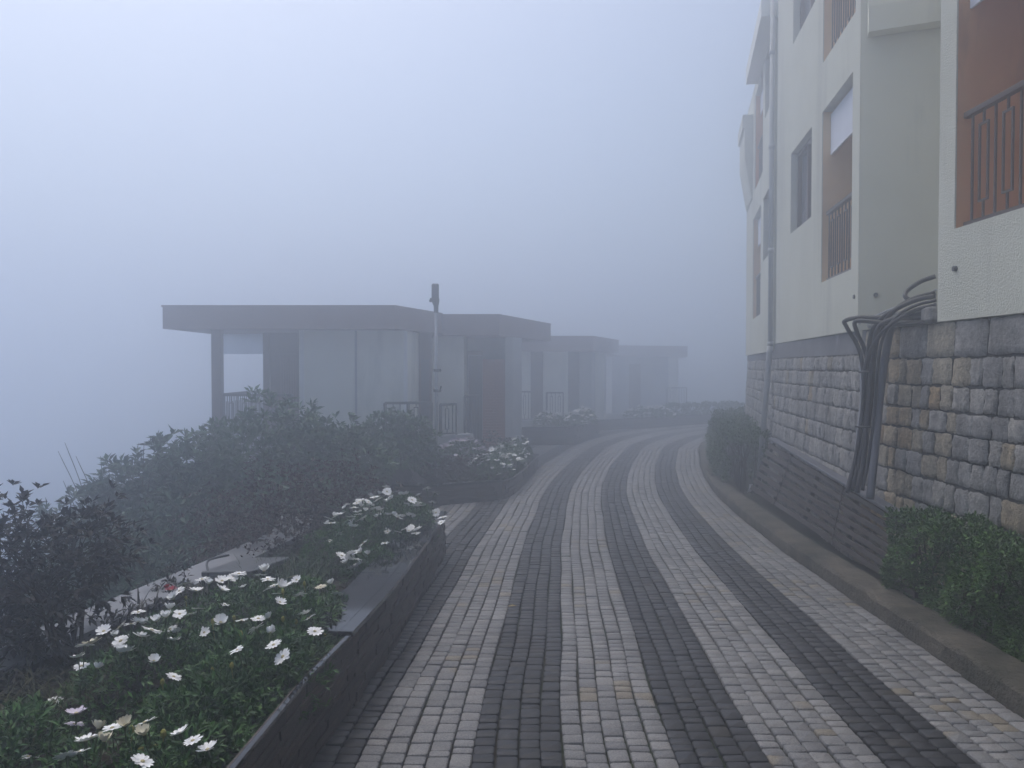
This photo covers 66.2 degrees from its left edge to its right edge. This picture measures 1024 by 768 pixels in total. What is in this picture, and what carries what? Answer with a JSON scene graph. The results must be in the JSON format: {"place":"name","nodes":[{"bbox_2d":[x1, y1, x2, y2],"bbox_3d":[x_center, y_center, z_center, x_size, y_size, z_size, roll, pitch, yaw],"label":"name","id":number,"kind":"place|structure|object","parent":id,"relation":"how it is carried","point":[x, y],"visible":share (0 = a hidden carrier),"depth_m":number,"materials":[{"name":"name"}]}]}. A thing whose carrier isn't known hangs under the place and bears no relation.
{"place":"outdoors","nodes":[
{"label":"outdoors","id":0,"kind":"place"},
{"bbox_2d":[27,464,286,596],"bbox_3d":[-5.098,3.526,8.834,5.003,4.490,8.677,0,1,0],"label":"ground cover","id":1,"kind":"object","parent":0,"point":[133,481],"depth_m":12.30,"materials":[{"name":"green plant"}]},
{"bbox_2d":[0,0,760,574],"label":"sky","id":2,"kind":"structure","parent":0,"point":[573,166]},
{"bbox_2d":[0,409,1023,767],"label":"ground","id":3,"kind":"structure","parent":0,"point":[786,519],"depth_m":6.11,"materials":[{"name":"white stone"}]},
{"bbox_2d":[2,527,220,640],"bbox_3d":[-3.252,2.006,6.411,2.128,1.646,2.301,0,1,0],"label":"broad leaved shrub","id":4,"kind":"object","parent":3,"relation":"on","point":[140,577],"visible":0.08,"depth_m":6.70,"materials":[{"name":"green plant"}]},
{"bbox_2d":[1,426,258,619],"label":"broad leaved shrub","id":5,"kind":"object","parent":3,"relation":"on","point":[105,492],"visible":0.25,"depth_m":8.25,"materials":[{"name":"green plant"}]},
{"bbox_2d":[58,444,153,533],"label":"bare twigs","id":6,"kind":"object","parent":5,"relation":"attached to","point":[101,470],"visible":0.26,"depth_m":8.72,"materials":[{"name":"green plant"}]},
{"bbox_2d":[0,516,312,688],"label":"parapet","id":7,"kind":"structure","parent":3,"relation":"on","point":[196,570],"depth_m":4.91,"materials":[{"name":"concrete"}]},
{"bbox_2d":[201,554,288,576],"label":"stone slab","id":8,"kind":"structure","parent":7,"relation":"on","point":[247,565],"depth_m":5.38,"materials":[{"name":"stone"}]},
{"bbox_2d":[0,508,447,767],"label":"planter","id":9,"kind":"object","parent":3,"relation":"on","point":[386,595],"visible":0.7,"depth_m":4.02,"materials":[{"name":"concrete"}]},
{"bbox_2d":[0,689,88,767],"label":"shrub","id":10,"kind":"object","parent":9,"relation":"in","point":[37,710],"visible":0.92,"depth_m":2.82,"materials":[{"name":"green plant"}]},
{"bbox_2d":[0,651,119,766],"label":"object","id":11,"kind":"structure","parent":9,"relation":"on","point":[49,694],"depth_m":3.27,"materials":[{"name":"green plant"}]},
{"bbox_2d":[0,479,160,679],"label":"dark shrub","id":12,"kind":"object","parent":9,"relation":"on","point":[51,601],"visible":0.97,"depth_m":3.93,"materials":[{"name":"green plant"}]},
{"bbox_2d":[0,739,195,767],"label":"ground cover","id":13,"kind":"object","parent":9,"relation":"on","point":[3,745],"visible":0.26,"depth_m":2.77,"materials":[{"name":"green plant"}]},
{"bbox_2d":[0,563,270,741],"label":"ground cover","id":14,"kind":"object","parent":9,"relation":"in","point":[104,645],"visible":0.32,"depth_m":3.70,"materials":[{"name":"green plant"}]},
{"bbox_2d":[96,583,175,636],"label":"strappy leaves","id":15,"kind":"object","parent":9,"relation":"on","point":[155,607],"visible":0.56,"depth_m":4.44,"materials":[{"name":"green plant"}]},
{"bbox_2d":[22,705,255,767],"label":"daisy bush","id":16,"kind":"object","parent":9,"relation":"in","point":[162,753],"visible":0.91,"depth_m":2.65,"materials":[{"name":"green plant"}]},
{"bbox_2d":[162,584,176,592],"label":"red flower","id":17,"kind":"object","parent":9,"relation":"in","point":[170,589],"visible":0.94,"depth_m":4.66,"materials":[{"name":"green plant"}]},
{"bbox_2d":[44,563,349,767],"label":"daisy bush","id":18,"kind":"object","parent":9,"relation":"in","point":[220,673],"visible":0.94,"depth_m":3.44,"materials":[{"name":"green plant"}]},
{"bbox_2d":[215,547,346,601],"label":"strappy grass","id":19,"kind":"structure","parent":9,"relation":"on","point":[294,567],"depth_m":5.54,"materials":[{"name":"green plant"}]},
{"bbox_2d":[202,546,379,616],"bbox_3d":[-1.409,1.386,5.476,1.082,0.186,1.814,0,1,0],"label":"ground cover","id":20,"kind":"object","parent":9,"relation":"on","point":[335,575],"visible":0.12,"depth_m":5.74,"materials":[{"name":"green plant"}]},
{"bbox_2d":[296,485,449,584],"bbox_3d":[-1.106,1.189,6.583,1.176,0.560,2.511,0,1,0],"label":"daisy bush","id":21,"kind":"object","parent":9,"relation":"in","point":[355,559],"visible":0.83,"depth_m":6.32,"materials":[{"name":"green plant"}]},
{"bbox_2d":[135,384,400,553],"bbox_3d":[-3.032,1.195,9.499,3.213,2.387,2.570,0,1,0],"label":"broad leaved shrub","id":22,"kind":"object","parent":3,"relation":"on","point":[320,440],"visible":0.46,"depth_m":9.38,"materials":[{"name":"green plant"}]},
{"bbox_2d":[167,447,422,571],"bbox_3d":[-1.798,1.268,7.219,1.679,1.348,2.739,1,2,37],"label":"maroon shrub","id":23,"kind":"object","parent":3,"relation":"on","point":[228,530],"visible":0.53,"depth_m":6.89,"materials":[{"name":"green plant"}]},
{"bbox_2d":[161,305,472,467],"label":"cottage","id":24,"kind":"structure","parent":3,"relation":"on","point":[363,361],"depth_m":14.59,"materials":[{"name":"brown paint"}]},
{"bbox_2d":[270,354,298,443],"bbox_3d":[-4.490,0.301,15.848,0.740,1.810,0.125,0,1,0],"label":"door","id":25,"kind":"structure","parent":24,"relation":"in","point":[284,368],"depth_m":15.79,"materials":[{"name":"brown paint"}]},
{"bbox_2d":[419,333,431,433],"bbox_3d":[-1.725,0.175,15.625,0.250,2.370,0.086,0,1,0],"label":"door","id":26,"kind":"structure","parent":24,"relation":"in","point":[425,339],"depth_m":15.58,"materials":[{"name":"brown paint"}]},
{"bbox_2d":[316,453,538,507],"bbox_3d":[-1.244,1.535,12.761,3.511,0.450,4.773,0,1,0],"label":"planter","id":27,"kind":"object","parent":3,"relation":"on","point":[463,491],"visible":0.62,"depth_m":10.92,"materials":[{"name":"concrete"}]},
{"bbox_2d":[346,406,444,479],"bbox_3d":[-1.697,0.920,11.167,1.506,1.198,1.223,0,1,0],"label":"broad leaved shrub","id":28,"kind":"object","parent":27,"relation":"on","point":[395,435],"visible":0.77,"depth_m":11.08,"materials":[{"name":"green plant"}]},
{"bbox_2d":[429,284,441,475],"bbox_3d":[-1.136,-0.006,11.598,0.158,2.948,0.157,-1,2,-43],"label":"lamp pole","id":29,"kind":"object","parent":27,"relation":"on","point":[434,299],"visible":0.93,"depth_m":11.57,"materials":[{"name":"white metal"}]},
{"bbox_2d":[411,448,489,481],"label":"maroon shrub","id":30,"kind":"object","parent":27,"relation":"on","point":[451,462],"visible":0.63,"depth_m":11.49,"materials":[{"name":"green plant"}]},
{"bbox_2d":[438,436,487,467],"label":"daisy bush","id":31,"kind":"object","parent":27,"relation":"in","point":[456,446],"visible":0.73,"depth_m":13.13,"materials":[{"name":"green plant"}]},
{"bbox_2d":[465,435,533,479],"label":"daisy bush","id":32,"kind":"object","parent":27,"relation":"in","point":[498,459],"visible":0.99,"depth_m":12.29,"materials":[{"name":"green plant"}]},
{"bbox_2d":[480,430,521,453],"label":"maroon shrub","id":33,"kind":"object","parent":27,"relation":"on","point":[498,441],"visible":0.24,"depth_m":14.68,"materials":[{"name":"green plant"}]},
{"bbox_2d":[433,314,550,453],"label":"cottage","id":34,"kind":"structure","parent":3,"relation":"on","point":[480,367],"depth_m":16.74,"materials":[{"name":"paint"}]},
{"bbox_2d":[468,351,481,453],"bbox_3d":[-0.795,0.405,17.028,0.310,2.250,0.090,0,1,0],"label":"door","id":35,"kind":"structure","parent":34,"relation":"in","point":[475,357],"depth_m":17.00,"materials":[{"name":"glass"}]},
{"bbox_2d":[522,419,599,444],"bbox_3d":[1.171,1.327,20.860,1.564,0.577,3.689,0,1,21],"label":"planter","id":36,"kind":"object","parent":3,"relation":"on","point":[559,435],"visible":0.73,"depth_m":19.52,"materials":[{"name":"concrete"}]},
{"bbox_2d":[531,406,599,427],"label":"daisy bush","id":37,"kind":"object","parent":36,"relation":"in","point":[574,418],"visible":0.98,"depth_m":20.42,"materials":[{"name":"green plant"}]},
{"bbox_2d":[522,336,618,426],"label":"cottage","id":38,"kind":"structure","parent":3,"relation":"on","point":[564,374],"depth_m":24.42,"materials":[{"name":"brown paint"}]},
{"bbox_2d":[531,352,542,417],"bbox_3d":[0.772,0.032,24.557,0.385,2.088,0.100,0,1,0],"label":"door","id":39,"kind":"structure","parent":38,"relation":"in","point":[536,357],"depth_m":24.51,"materials":[{"name":"grey paint"}]},
{"bbox_2d":[568,352,578,413],"bbox_3d":[1.930,0.025,24.906,0.400,2.088,0.100,0,1,0],"label":"door","id":40,"kind":"structure","parent":38,"relation":"in","point":[573,357],"depth_m":24.86,"materials":[{"name":"grey glass"}]},
{"bbox_2d":[606,345,687,413],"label":"cottage","id":41,"kind":"structure","parent":3,"relation":"on","point":[636,376],"depth_m":35.47,"materials":[{"name":"grey paint"}]},
{"bbox_2d":[629,364,640,409],"bbox_3d":[5.530,0.162,35.342,0.563,2.140,0.041,0,1,-19],"label":"door","id":42,"kind":"structure","parent":41,"relation":"in","point":[634,369],"depth_m":35.32,"materials":[{"name":"brown paint"}]},
{"bbox_2d":[599,414,711,430],"bbox_3d":[5.121,1.273,26.558,7.001,0.453,1.400,-1,2,-34],"label":"planter","id":43,"kind":"object","parent":3,"relation":"on","point":[632,423],"visible":0.56,"depth_m":25.41,"materials":[{"name":"concrete"}]},
{"bbox_2d":[622,405,676,417],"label":"daisy bush","id":44,"kind":"object","parent":43,"relation":"on","point":[652,410],"visible":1,"depth_m":25.68,"materials":[{"name":"green plant"}]},
{"bbox_2d":[655,400,745,415],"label":"hedge","id":45,"kind":"object","parent":43,"relation":"on","point":[686,406],"visible":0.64,"depth_m":27.14,"materials":[{"name":"green plant"}]},
{"bbox_2d":[704,403,771,493],"bbox_3d":[4.576,1.066,15.883,1.459,1.111,8.757,0,1,18],"label":"hedge","id":46,"kind":"object","parent":3,"relation":"on","point":[738,430],"visible":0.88,"depth_m":12.66,"materials":[{"name":"green plant"}]},
{"bbox_2d":[699,440,1023,718],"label":"kerb","id":47,"kind":"structure","parent":3,"relation":"on","point":[993,671],"depth_m":5.37,"materials":[{"name":"concrete"}]},
{"bbox_2d":[750,438,920,597],"bbox_3d":[3.292,1.228,8.464,0.321,0.805,5.921,0,1,6],"label":"slatted screen","id":48,"kind":"object","parent":47,"relation":"on","point":[881,503],"visible":0.9,"depth_m":7.89,"materials":[{"name":"wood"}]},
{"bbox_2d":[738,0,1023,647],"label":"apartment building","id":49,"kind":"structure","parent":3,"relation":"on","point":[899,147],"depth_m":7.29,"materials":[{"name":"beige paint"}]},
{"bbox_2d":[756,0,774,489],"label":"drainpipe","id":50,"kind":"object","parent":49,"relation":"attached to","point":[770,241],"visible":0.94,"depth_m":11.75,"materials":[{"name":"grey metal"}]},
{"bbox_2d":[797,136,811,227],"bbox_3d":[3.809,-2.569,10.043,0.241,1.080,1.235,0,1,0],"label":"window","id":51,"kind":"structure","parent":49,"relation":"in","point":[805,154],"depth_m":10.47,"materials":[{"name":"grey glass"}]},
{"bbox_2d":[800,0,814,29],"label":"window","id":52,"kind":"structure","parent":49,"relation":"in","point":[805,5],"depth_m":10.47,"materials":[{"name":"grey glass"}]},
{"bbox_2d":[866,321,898,499],"bbox_3d":[3.074,0.201,6.567,0.384,1.504,0.120,-1,1,-32],"label":"conduit pipe","id":53,"kind":"object","parent":49,"relation":"attached to","point":[874,456],"visible":0.81,"depth_m":6.57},
{"bbox_2d":[842,274,936,493],"bbox_3d":[3.162,0.003,6.619,0.741,1.828,0.534,1,1,30],"label":"cable bundle","id":54,"kind":"object","parent":49,"relation":"attached to","point":[857,477],"visible":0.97,"depth_m":6.58,"materials":[{"name":"black plastic"}]},
{"bbox_2d":[854,361,861,450],"bbox_3d":[3.038,0.234,6.870,0.041,0.925,0.275,1,1,31],"label":"white cable","id":55,"kind":"object","parent":54,"relation":"hanging from","point":[860,401],"visible":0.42,"depth_m":6.86,"materials":[{"name":"plastic"}]},
{"bbox_2d":[858,289,936,323],"bbox_3d":[3.282,-0.657,6.757,0.059,0.242,0.890,0,1,-16],"label":"white pipe","id":56,"kind":"object","parent":49,"relation":"attached to","point":[883,312],"visible":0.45,"depth_m":6.81,"materials":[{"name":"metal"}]},
{"bbox_2d":[878,504,1023,662],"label":"hedge","id":57,"kind":"object","parent":3,"relation":"on","point":[992,543],"visible":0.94,"depth_m":5.05,"materials":[{"name":"green plant"}]},
{"bbox_2d":[309,424,1023,767],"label":"road","id":58,"kind":"structure","parent":0,"point":[763,581],"depth_m":4.76,"materials":[{"name":"stone"}]}
]}

